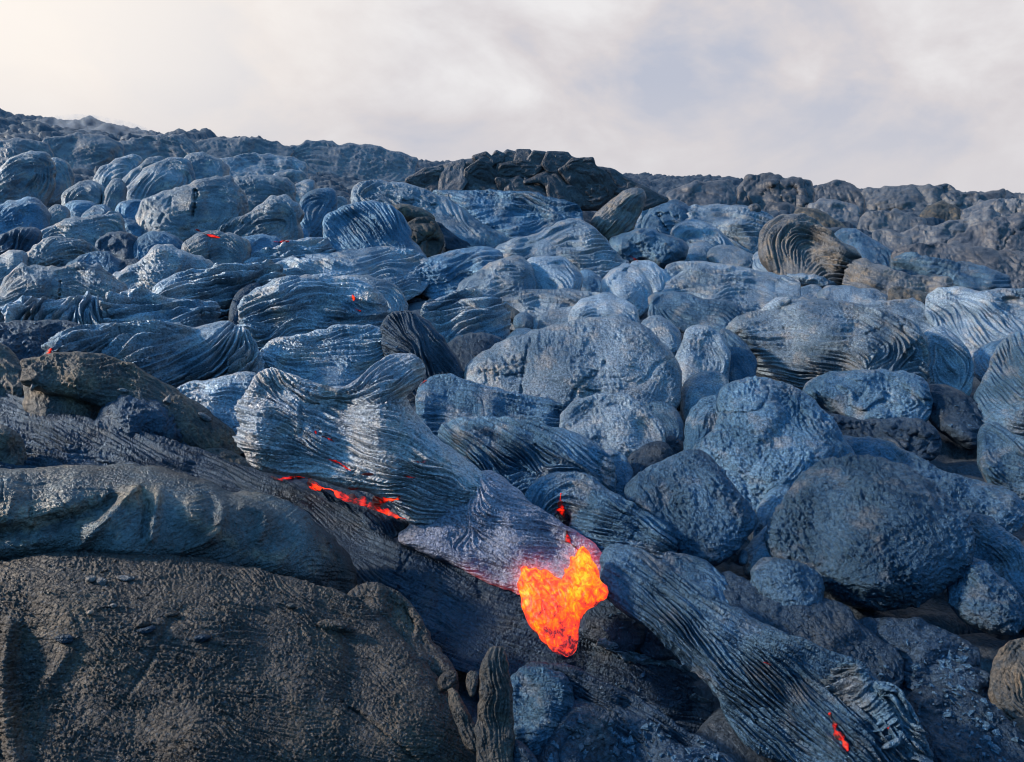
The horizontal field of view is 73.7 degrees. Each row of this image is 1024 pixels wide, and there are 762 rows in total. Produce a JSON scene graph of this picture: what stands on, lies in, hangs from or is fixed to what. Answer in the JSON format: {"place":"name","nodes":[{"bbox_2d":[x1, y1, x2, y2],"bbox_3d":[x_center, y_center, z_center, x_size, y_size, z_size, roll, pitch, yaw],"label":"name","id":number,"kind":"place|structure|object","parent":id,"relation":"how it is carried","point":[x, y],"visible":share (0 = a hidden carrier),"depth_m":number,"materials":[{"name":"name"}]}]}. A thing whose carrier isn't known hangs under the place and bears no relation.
{"place":"outdoors","nodes":[
{"label":"outdoors","id":0,"kind":"place"},
{"bbox_2d":[0,108,1023,761],"bbox_3d":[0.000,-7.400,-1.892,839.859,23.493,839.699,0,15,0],"label":"lava ground","id":1,"kind":"structure","parent":0,"point":[934,610],"depth_m":4.41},
{"bbox_2d":[0,343,23,396],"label":"lava lobe","id":2,"kind":"object","parent":1,"relation":"on","point":[10,373],"visible":0.44,"depth_m":3.70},
{"bbox_2d":[0,196,50,233],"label":"lava lobe","id":3,"kind":"object","parent":1,"relation":"on","point":[28,211],"visible":0.4,"depth_m":8.27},
{"bbox_2d":[0,150,56,205],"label":"lava lobe","id":4,"kind":"object","parent":1,"relation":"on","point":[31,173],"visible":0.67,"depth_m":11.40,"materials":[{"name":"stone"}]},
{"bbox_2d":[0,319,81,360],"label":"lava lobe","id":5,"kind":"object","parent":1,"relation":"on","point":[31,338],"visible":0.38,"depth_m":4.56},
{"bbox_2d":[1,290,113,324],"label":"ropy fold","id":6,"kind":"object","parent":1,"relation":"on","point":[83,309],"visible":0.43,"depth_m":5.17,"materials":[{"name":"grey stone"}]},
{"bbox_2d":[22,385,100,419],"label":"lava dome","id":7,"kind":"structure","parent":1,"relation":"on","point":[39,403],"depth_m":3.46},
{"bbox_2d":[26,236,98,266],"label":"lava lobe","id":8,"kind":"object","parent":1,"relation":"on","point":[58,251],"visible":0.32,"depth_m":6.93,"materials":[{"name":"stone"}]},
{"bbox_2d":[0,262,127,305],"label":"lava lobe","id":9,"kind":"object","parent":1,"relation":"on","point":[52,281],"visible":0.45,"depth_m":5.70,"materials":[{"name":"stone"}]},
{"bbox_2d":[42,132,123,169],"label":"lava lobe","id":10,"kind":"object","parent":1,"relation":"on","point":[75,150],"visible":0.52,"depth_m":22.02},
{"bbox_2d":[41,210,126,246],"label":"lava lobe","id":11,"kind":"object","parent":1,"relation":"on","point":[91,229],"visible":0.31,"depth_m":8.31,"materials":[{"name":"stone"}]},
{"bbox_2d":[19,351,239,454],"bbox_3d":[-1.961,0.154,3.587,1.143,0.592,0.395,2,16,8],"label":"lava plate","id":12,"kind":"object","parent":1,"relation":"on","point":[97,379],"visible":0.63,"depth_m":3.52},
{"bbox_2d":[95,393,187,444],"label":"lava dome","id":13,"kind":"structure","parent":1,"relation":"on","point":[129,415],"depth_m":3.41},
{"bbox_2d":[41,319,264,387],"bbox_3d":[-2.171,-0.091,4.218,1.224,0.544,0.609,-8,17,-25],"label":"ropy lobe","id":14,"kind":"object","parent":1,"relation":"on","point":[176,354],"visible":0.48,"depth_m":4.20,"materials":[{"name":"stone"}]},
{"bbox_2d":[119,133,198,160],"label":"lava lobe","id":15,"kind":"object","parent":1,"relation":"on","point":[182,145],"visible":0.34,"depth_m":26.50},
{"bbox_2d":[99,286,220,326],"bbox_3d":[-2.815,-0.518,5.499,0.862,0.462,0.568,-4,16,-15],"label":"ropy fold","id":16,"kind":"object","parent":1,"relation":"on","point":[139,303],"visible":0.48,"depth_m":5.51,"materials":[{"name":"grey stone"}]},
{"bbox_2d":[126,157,195,199],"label":"lava lobe","id":17,"kind":"object","parent":1,"relation":"on","point":[169,173],"visible":0.41,"depth_m":13.55,"materials":[{"name":"stone"}]},
{"bbox_2d":[113,244,213,291],"bbox_3d":[-3.389,-0.997,6.663,1.029,0.632,0.660,-14,21,-40],"label":"lava lobe","id":18,"kind":"object","parent":1,"relation":"on","point":[154,266],"visible":0.34,"depth_m":6.56,"materials":[{"name":"stone"}]},
{"bbox_2d":[0,463,356,593],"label":"wrinkled fold","id":19,"kind":"object","parent":1,"relation":"on","point":[119,508],"visible":0.73,"depth_m":2.28,"materials":[{"name":"stone"}]},
{"bbox_2d":[135,175,248,241],"bbox_3d":[-4.628,-2.393,9.960,1.654,1.207,0.962,-12,20,-37],"label":"lava lobe","id":20,"kind":"object","parent":1,"relation":"on","point":[183,213],"visible":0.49,"depth_m":9.82,"materials":[{"name":"stone"}]},
{"bbox_2d":[177,371,255,453],"bbox_3d":[-1.659,0.169,3.862,0.472,0.346,0.510,0,15,0],"label":"lava sheet","id":21,"kind":"object","parent":1,"relation":"on","point":[218,397],"visible":0.37,"depth_m":3.84,"materials":[{"name":"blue stone"}]},
{"bbox_2d":[181,230,251,263],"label":"lava lobe","id":22,"kind":"object","parent":1,"relation":"on","point":[228,247],"visible":0.39,"depth_m":7.82,"materials":[{"name":"stone"}]},
{"bbox_2d":[152,259,285,321],"bbox_3d":[-2.628,-0.781,6.189,1.158,0.574,0.624,-10,18,-32],"label":"ropy fold","id":23,"kind":"object","parent":1,"relation":"on","point":[221,284],"visible":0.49,"depth_m":6.13,"materials":[{"name":"stone"}]},
{"bbox_2d":[0,549,475,761],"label":"gritty dome","id":24,"kind":"structure","parent":1,"relation":"on","point":[213,737],"depth_m":1.84,"materials":[{"name":"stone"}]},
{"bbox_2d":[0,556,459,761],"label":"loose grit","id":25,"kind":"object","parent":24,"relation":"on","point":[164,689],"visible":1,"depth_m":1.84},
{"bbox_2d":[347,581,458,692],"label":"gritty ridge","id":26,"kind":"structure","parent":24,"relation":"on","point":[397,611],"depth_m":2.19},
{"bbox_2d":[448,688,476,754],"bbox_3d":[-0.126,0.916,1.824,0.173,0.108,0.066,15,21,43],"label":"lava shard","id":27,"kind":"object","parent":24,"relation":"on","point":[464,722],"visible":0.79,"depth_m":1.82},
{"bbox_2d":[195,136,292,157],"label":"lava lobe","id":28,"kind":"object","parent":1,"relation":"on","point":[217,147],"visible":0.34,"depth_m":29.86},
{"bbox_2d":[217,194,304,239],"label":"lava lobe","id":29,"kind":"object","parent":1,"relation":"on","point":[281,217],"visible":0.45,"depth_m":9.94,"materials":[{"name":"stone"}]},
{"bbox_2d":[219,152,308,178],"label":"lava lobe","id":30,"kind":"object","parent":1,"relation":"on","point":[253,163],"visible":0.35,"depth_m":23.27,"materials":[{"name":"stone"}]},
{"bbox_2d":[233,175,295,211],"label":"lava lobe","id":31,"kind":"object","parent":1,"relation":"on","point":[258,189],"visible":0.38,"depth_m":14.89,"materials":[{"name":"stone"}]},
{"bbox_2d":[244,237,335,263],"bbox_3d":[-2.658,-1.386,8.120,1.264,0.588,0.646,-14,21,-41],"label":"ropy fold","id":32,"kind":"object","parent":1,"relation":"on","point":[298,248],"visible":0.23,"depth_m":8.15,"materials":[{"name":"stone"}]},
{"bbox_2d":[237,273,387,349],"bbox_3d":[-1.629,-0.548,5.657,1.238,0.623,0.698,-6,17,-22],"label":"ropy lobe","id":33,"kind":"object","parent":1,"relation":"on","point":[289,305],"visible":0.7,"depth_m":5.55,"materials":[{"name":"stone"}]},
{"bbox_2d":[299,188,337,236],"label":"lava lobe","id":34,"kind":"object","parent":1,"relation":"on","point":[317,205],"visible":0.6,"depth_m":12.29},
{"bbox_2d":[260,324,384,386],"bbox_3d":[-1.211,-0.089,4.680,1.003,0.490,0.678,-10,18,-31],"label":"ropy lobe","id":35,"kind":"object","parent":1,"relation":"on","point":[339,355],"visible":0.58,"depth_m":4.65,"materials":[{"name":"stone"}]},
{"bbox_2d":[271,246,428,300],"bbox_3d":[-1.976,-1.209,7.919,2.416,0.588,1.179,-10,18,-31],"label":"lava sheet","id":36,"kind":"object","parent":1,"relation":"on","point":[400,268],"visible":0.33,"depth_m":8.13,"materials":[{"name":"stone"}]},
{"bbox_2d":[289,140,417,181],"bbox_3d":[-8.587,-11.621,36.749,7.624,2.802,4.491,-6,16,-20],"label":"lava lobe","id":37,"kind":"object","parent":1,"relation":"on","point":[364,161],"visible":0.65,"depth_m":36.99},
{"bbox_2d":[0,393,712,732],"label":"striated flow","id":38,"kind":"object","parent":1,"relation":"on","point":[469,620],"visible":0.52,"depth_m":2.64,"materials":[{"name":"stone"}]},
{"bbox_2d":[232,353,608,656],"bbox_3d":[-0.403,0.380,2.908,1.974,0.778,0.896,9,18,31],"label":"lava flow","id":39,"kind":"object","parent":38,"relation":"on","point":[368,430],"visible":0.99,"depth_m":2.82,"materials":[{"name":"stone"}]},
{"bbox_2d":[322,200,426,296],"bbox_3d":[-1.754,-1.730,8.840,1.400,1.170,1.130,0,15,0],"label":"lava fold","id":40,"kind":"object","parent":1,"relation":"on","point":[363,224],"visible":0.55,"depth_m":8.85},
{"bbox_2d":[380,310,463,397],"bbox_3d":[-0.613,-0.134,4.797,0.780,0.639,0.448,12,19,36],"label":"lava fold","id":41,"kind":"object","parent":1,"relation":"on","point":[419,337],"visible":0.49,"depth_m":4.77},
{"bbox_2d":[408,216,443,257],"bbox_3d":[-1.379,-2.195,10.664,0.549,0.717,0.508,11,19,34],"label":"rock","id":42,"kind":"object","parent":1,"relation":"on","point":[427,236],"visible":0.6,"depth_m":10.59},
{"bbox_2d":[350,179,509,248],"bbox_3d":[-1.336,-2.616,11.424,2.825,1.469,1.135,4,16,13],"label":"lava sheet","id":43,"kind":"object","parent":1,"relation":"on","point":[457,220],"visible":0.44,"depth_m":11.40,"materials":[{"name":"stone"}]},
{"bbox_2d":[420,246,502,299],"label":"lava lobe","id":44,"kind":"object","parent":1,"relation":"on","point":[446,273],"visible":0.62,"depth_m":8.39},
{"bbox_2d":[420,288,511,342],"bbox_3d":[-0.412,-0.511,6.126,0.819,0.578,0.794,0,15,0],"label":"rope fan","id":45,"kind":"object","parent":1,"relation":"on","point":[451,316],"visible":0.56,"depth_m":6.09},
{"bbox_2d":[447,332,502,371],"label":"lava lobe","id":46,"kind":"object","parent":1,"relation":"on","point":[465,355],"visible":0.26,"depth_m":5.26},
{"bbox_2d":[415,373,567,436],"bbox_3d":[-0.077,0.199,4.187,1.050,0.395,0.544,0,15,0],"label":"ropy sheet","id":47,"kind":"object","parent":1,"relation":"on","point":[440,399],"visible":0.53,"depth_m":4.20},
{"bbox_2d":[474,646,514,761],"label":"lava shard","id":48,"kind":"object","parent":1,"relation":"on","point":[494,733],"visible":1,"depth_m":1.80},
{"bbox_2d":[456,255,536,291],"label":"lava dome","id":49,"kind":"structure","parent":1,"relation":"on","point":[514,272],"depth_m":7.81,"materials":[{"name":"grey stone"}]},
{"bbox_2d":[433,189,583,238],"bbox_3d":[-0.148,-3.006,12.719,2.970,1.118,1.362,0,15,0],"label":"ropy sheet","id":50,"kind":"object","parent":1,"relation":"on","point":[509,214],"visible":0.54,"depth_m":12.79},
{"bbox_2d":[2,243,1023,761],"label":"loose rubble","id":51,"kind":"object","parent":1,"relation":"on","point":[962,659],"visible":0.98,"depth_m":1.94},
{"bbox_2d":[437,416,616,494],"bbox_3d":[0.067,0.439,3.418,0.914,0.403,0.616,0,15,0],"label":"ropy lobe","id":52,"kind":"object","parent":1,"relation":"on","point":[522,456],"visible":0.51,"depth_m":3.40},
{"bbox_2d":[405,149,668,210],"bbox_3d":[0.477,-4.008,13.635,5.231,1.214,0.700,1,16,4],"label":"lava mound","id":53,"kind":"object","parent":1,"relation":"on","point":[586,183],"visible":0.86,"depth_m":13.48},
{"bbox_2d":[477,288,599,330],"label":"lava sheet","id":54,"kind":"object","parent":1,"relation":"on","point":[535,303],"visible":0.3,"depth_m":7.49,"materials":[{"name":"grey stone"}]},
{"bbox_2d":[510,665,574,757],"bbox_3d":[0.082,0.947,1.942,0.206,0.133,0.293,0,15,0],"label":"lava lobe","id":55,"kind":"object","parent":1,"relation":"on","point":[543,699],"visible":0.73,"depth_m":1.93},
{"bbox_2d":[527,255,582,290],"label":"lava dome","id":56,"kind":"structure","parent":1,"relation":"on","point":[555,272],"depth_m":8.05,"materials":[{"name":"grey stone"}]},
{"bbox_2d":[495,218,629,278],"bbox_3d":[0.678,-1.753,9.791,2.008,1.084,1.413,0,15,0],"label":"ropy sheet","id":57,"kind":"object","parent":1,"relation":"on","point":[579,244],"visible":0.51,"depth_m":9.79,"materials":[{"name":"stone"}]},
{"bbox_2d":[464,314,681,408],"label":"lava dome","id":58,"kind":"structure","parent":1,"relation":"on","point":[567,363],"depth_m":4.64,"materials":[{"name":"grey stone"}]},
{"bbox_2d":[524,471,677,558],"bbox_3d":[0.380,0.602,2.941,0.710,0.311,0.401,8,17,26],"label":"ropy fold","id":59,"kind":"object","parent":1,"relation":"on","point":[602,517],"visible":0.55,"depth_m":2.90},
{"bbox_2d":[568,292,639,322],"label":"lava lobe","id":60,"kind":"object","parent":1,"relation":"on","point":[604,304],"visible":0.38,"depth_m":6.86,"materials":[{"name":"grey stone"}]},
{"bbox_2d":[559,392,665,457],"bbox_3d":[0.583,0.313,3.983,0.513,0.389,0.590,-14,21,-40],"label":"lava plate","id":61,"kind":"object","parent":1,"relation":"on","point":[626,424],"visible":0.56,"depth_m":3.98,"materials":[{"name":"grey stone"}]},
{"bbox_2d":[583,598,645,653],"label":"lava lobe","id":62,"kind":"object","parent":1,"relation":"on","point":[597,620],"visible":0.56,"depth_m":2.34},
{"bbox_2d":[537,698,697,761],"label":"lava dome","id":63,"kind":"structure","parent":1,"relation":"on","point":[586,710],"depth_m":1.86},
{"bbox_2d":[525,661,718,761],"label":"striated flow","id":64,"kind":"object","parent":63,"relation":"on","point":[587,686],"visible":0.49,"depth_m":1.97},
{"bbox_2d":[590,188,645,240],"bbox_3d":[2.059,-3.110,13.051,1.095,1.133,0.530,-3,16,-11],"label":"lava fin","id":65,"kind":"object","parent":1,"relation":"on","point":[620,213],"visible":0.78,"depth_m":12.92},
{"bbox_2d":[600,263,652,317],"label":"lava lobe","id":66,"kind":"object","parent":1,"relation":"on","point":[630,283],"visible":0.63,"depth_m":8.18,"materials":[{"name":"grey stone"}]},
{"bbox_2d":[609,228,688,268],"bbox_3d":[2.384,-2.321,12.043,1.382,0.722,0.672,6,17,21],"label":"lava roll","id":67,"kind":"object","parent":1,"relation":"on","point":[662,250],"visible":0.81,"depth_m":11.89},
{"bbox_2d":[641,199,689,234],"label":"lava plate","id":68,"kind":"object","parent":1,"relation":"on","point":[667,217],"visible":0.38,"depth_m":14.46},
{"bbox_2d":[650,550,728,602],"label":"lava sheet","id":69,"kind":"object","parent":1,"relation":"on","point":[706,574],"visible":0.3,"depth_m":2.67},
{"bbox_2d":[624,449,757,565],"bbox_3d":[0.813,0.559,3.067,0.462,0.369,0.550,-10,18,-31],"label":"lava boulder","id":70,"kind":"object","parent":1,"relation":"on","point":[697,502],"visible":0.93,"depth_m":3.00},
{"bbox_2d":[648,291,745,332],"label":"lava sheet","id":71,"kind":"object","parent":1,"relation":"on","point":[682,312],"visible":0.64,"depth_m":7.24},
{"bbox_2d":[683,395,717,449],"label":"lava lobe","id":72,"kind":"object","parent":1,"relation":"on","point":[700,420],"visible":0.45,"depth_m":3.94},
{"bbox_2d":[666,179,737,205],"bbox_3d":[8.198,-7.780,29.369,3.030,1.771,2.071,0,15,0],"label":"lava plate","id":73,"kind":"object","parent":1,"relation":"on","point":[698,192],"visible":0.58,"depth_m":29.30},
{"bbox_2d":[671,219,733,246],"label":"lava lobe","id":74,"kind":"object","parent":1,"relation":"on","point":[688,231],"visible":0.32,"depth_m":13.04,"materials":[{"name":"blue stone"}]},
{"bbox_2d":[675,324,730,385],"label":"lava lobe","id":75,"kind":"object","parent":1,"relation":"on","point":[702,348],"visible":0.56,"depth_m":5.29,"materials":[{"name":"grey stone"}]},
{"bbox_2d":[680,370,728,422],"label":"lava lobe","id":76,"kind":"object","parent":1,"relation":"on","point":[696,388],"visible":0.49,"depth_m":4.68,"materials":[{"name":"blue stone"}]},
{"bbox_2d":[685,204,773,253],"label":"ropy sheet","id":77,"kind":"object","parent":1,"relation":"on","point":[740,226],"visible":0.41,"depth_m":14.25,"materials":[{"name":"grey stone"}]},
{"bbox_2d":[661,261,800,312],"bbox_3d":[2.715,-1.118,8.557,1.768,0.655,1.266,0,15,0],"label":"lava sheet","id":78,"kind":"object","parent":1,"relation":"on","point":[747,290],"visible":0.57,"depth_m":8.53,"materials":[{"name":"stone"}]},
{"bbox_2d":[719,329,756,382],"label":"lava lobe","id":79,"kind":"object","parent":1,"relation":"on","point":[743,362],"visible":0.41,"depth_m":5.43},
{"bbox_2d":[599,543,934,761],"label":"ropy tongue","id":80,"kind":"object","parent":1,"relation":"on","point":[782,705],"visible":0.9,"depth_m":2.01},
{"bbox_2d":[820,662,902,749],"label":"rope coils","id":81,"kind":"object","parent":80,"relation":"on","point":[854,682],"visible":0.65,"depth_m":1.85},
{"bbox_2d":[873,680,933,761],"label":"rope coils","id":82,"kind":"object","parent":80,"relation":"on","point":[901,705],"visible":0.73,"depth_m":1.79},
{"bbox_2d":[693,375,854,509],"bbox_3d":[1.366,0.328,3.748,0.756,0.586,0.728,-6,17,-22],"label":"lava boulder","id":83,"kind":"object","parent":1,"relation":"on","point":[761,439],"visible":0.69,"depth_m":3.63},
{"bbox_2d":[736,172,814,209],"bbox_3d":[11.587,-7.912,29.849,3.526,2.408,2.743,7,17,25],"label":"lava plate","id":84,"kind":"object","parent":1,"relation":"on","point":[762,190],"visible":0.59,"depth_m":29.78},
{"bbox_2d":[750,557,824,605],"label":"lava lobe","id":85,"kind":"object","parent":1,"relation":"on","point":[785,582],"visible":0.69,"depth_m":2.56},
{"bbox_2d":[758,213,861,286],"bbox_3d":[4.609,-1.948,10.626,0.981,1.260,1.662,-14,21,-41],"label":"ropy twist","id":86,"kind":"object","parent":1,"relation":"on","point":[797,243],"visible":0.72,"depth_m":10.58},
{"bbox_2d":[721,571,903,687],"bbox_3d":[1.040,0.898,2.445,0.643,0.172,0.350,8,17,27],"label":"lava sheet","id":87,"kind":"object","parent":1,"relation":"on","point":[833,625],"visible":0.55,"depth_m":2.42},
{"bbox_2d":[725,297,929,390],"bbox_3d":[2.638,-0.290,5.804,1.597,0.721,0.903,7,17,25],"label":"ropy oval","id":88,"kind":"object","parent":1,"relation":"on","point":[800,343],"visible":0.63,"depth_m":5.63,"materials":[{"name":"stone"}]},
{"bbox_2d":[814,179,864,216],"bbox_3d":[17.305,-9.574,36.271,2.656,2.218,2.859,5,16,19],"label":"lava plate","id":89,"kind":"object","parent":1,"relation":"on","point":[844,191],"visible":0.52,"depth_m":36.36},
{"bbox_2d":[834,228,892,267],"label":"lava lobe","id":90,"kind":"object","parent":1,"relation":"on","point":[870,248],"visible":0.32,"depth_m":12.82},
{"bbox_2d":[802,368,932,421],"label":"lava block","id":91,"kind":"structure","parent":1,"relation":"on","point":[863,394],"depth_m":4.69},
{"bbox_2d":[763,453,975,611],"bbox_3d":[1.503,0.639,2.876,0.716,0.496,0.722,-12,19,-37],"label":"lava boulder","id":92,"kind":"object","parent":1,"relation":"on","point":[869,532],"visible":0.95,"depth_m":2.73,"materials":[{"name":"stone"}]},
{"bbox_2d":[829,413,941,460],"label":"lava block","id":93,"kind":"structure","parent":1,"relation":"on","point":[923,442],"depth_m":4.27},
{"bbox_2d":[857,208,926,232],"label":"lava plate","id":94,"kind":"object","parent":1,"relation":"on","point":[897,220],"visible":0.48,"depth_m":21.58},
{"bbox_2d":[858,297,933,331],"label":"lava sheet","id":95,"kind":"object","parent":1,"relation":"on","point":[912,309],"visible":0.21,"depth_m":7.64,"materials":[{"name":"grey stone"}]},
{"bbox_2d":[842,258,952,295],"bbox_3d":[5.395,-1.299,9.617,1.480,0.740,0.956,12,20,38],"label":"ropy tail","id":96,"kind":"object","parent":1,"relation":"on","point":[864,273],"visible":0.38,"depth_m":9.64},
{"bbox_2d":[859,617,981,669],"bbox_3d":[1.430,0.947,2.405,0.389,0.179,0.255,4,16,15],"label":"lava fold","id":97,"kind":"object","parent":1,"relation":"on","point":[896,633],"visible":0.62,"depth_m":2.37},
{"bbox_2d":[861,183,979,211],"bbox_3d":[23.484,-10.172,39.556,6.271,2.467,3.120,7,17,25],"label":"lava plate","id":98,"kind":"object","parent":1,"relation":"on","point":[910,196],"visible":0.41,"depth_m":39.43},
{"bbox_2d":[900,658,989,700],"bbox_3d":[1.427,1.013,2.249,0.298,0.129,0.206,6,16,20],"label":"lava plate","id":99,"kind":"object","parent":1,"relation":"on","point":[933,674],"visible":0.4,"depth_m":2.25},
{"bbox_2d":[923,326,973,395],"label":"lava lobe","id":100,"kind":"object","parent":1,"relation":"on","point":[951,363],"visible":0.68,"depth_m":5.58,"materials":[{"name":"grey stone"}]},
{"bbox_2d":[890,251,1011,290],"bbox_3d":[6.840,-1.586,10.712,1.724,0.791,0.950,11,19,36],"label":"ropy tail","id":101,"kind":"object","parent":1,"relation":"on","point":[971,275],"visible":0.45,"depth_m":10.62},
{"bbox_2d":[900,209,1001,243],"bbox_3d":[11.062,-3.619,17.263,2.689,1.415,1.505,0,15,0],"label":"lava plate","id":102,"kind":"object","parent":1,"relation":"on","point":[945,231],"visible":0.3,"depth_m":17.27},
{"bbox_2d":[928,384,982,448],"bbox_3d":[3.004,0.237,4.615,0.369,0.339,0.582,0,15,0],"label":"lava boulder","id":103,"kind":"object","parent":1,"relation":"on","point":[946,398],"visible":0.8,"depth_m":4.53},
{"bbox_2d":[891,240,1023,288],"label":"lava plate","id":104,"kind":"object","parent":1,"relation":"on","point":[1008,262],"visible":0.46,"depth_m":11.76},
{"bbox_2d":[906,686,1023,761],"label":"lava dome","id":105,"kind":"structure","parent":1,"relation":"on","point":[948,745],"depth_m":1.93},
{"bbox_2d":[925,286,1023,349],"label":"ropy sheet","id":106,"kind":"object","parent":1,"relation":"on","point":[971,318],"visible":0.69,"depth_m":7.24,"materials":[{"name":"stone"}]},
{"bbox_2d":[947,557,1023,634],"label":"lava boulder","id":107,"kind":"object","parent":1,"relation":"on","point":[982,595],"visible":0.9,"depth_m":2.53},
{"bbox_2d":[947,212,1023,251],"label":"lava plate","id":108,"kind":"object","parent":1,"relation":"on","point":[997,233],"visible":0.45,"depth_m":15.86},
{"bbox_2d":[969,512,1023,629],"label":"lava lobe","id":109,"kind":"object","parent":1,"relation":"on","point":[999,550],"visible":0.34,"depth_m":2.81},
{"bbox_2d":[973,331,1023,437],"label":"lava lobe","id":110,"kind":"object","parent":1,"relation":"on","point":[999,396],"visible":0.66,"depth_m":4.53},
{"bbox_2d":[977,421,1023,499],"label":"lava lobe","id":111,"kind":"object","parent":1,"relation":"on","point":[1000,455],"visible":0.83,"depth_m":3.80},
{"bbox_2d":[988,638,1023,720],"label":"lava lobe","id":112,"kind":"object","parent":1,"relation":"on","point":[1006,692],"visible":0.85,"depth_m":2.12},
{"bbox_2d":[0,0,1023,192],"label":"sky","id":113,"kind":"structure","parent":0,"point":[863,94],"materials":[{"name":"white"}]},
{"bbox_2d":[844,435,1023,533],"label":"lava slope","id":114,"kind":"structure","parent":0,"point":[1003,506],"depth_m":3.46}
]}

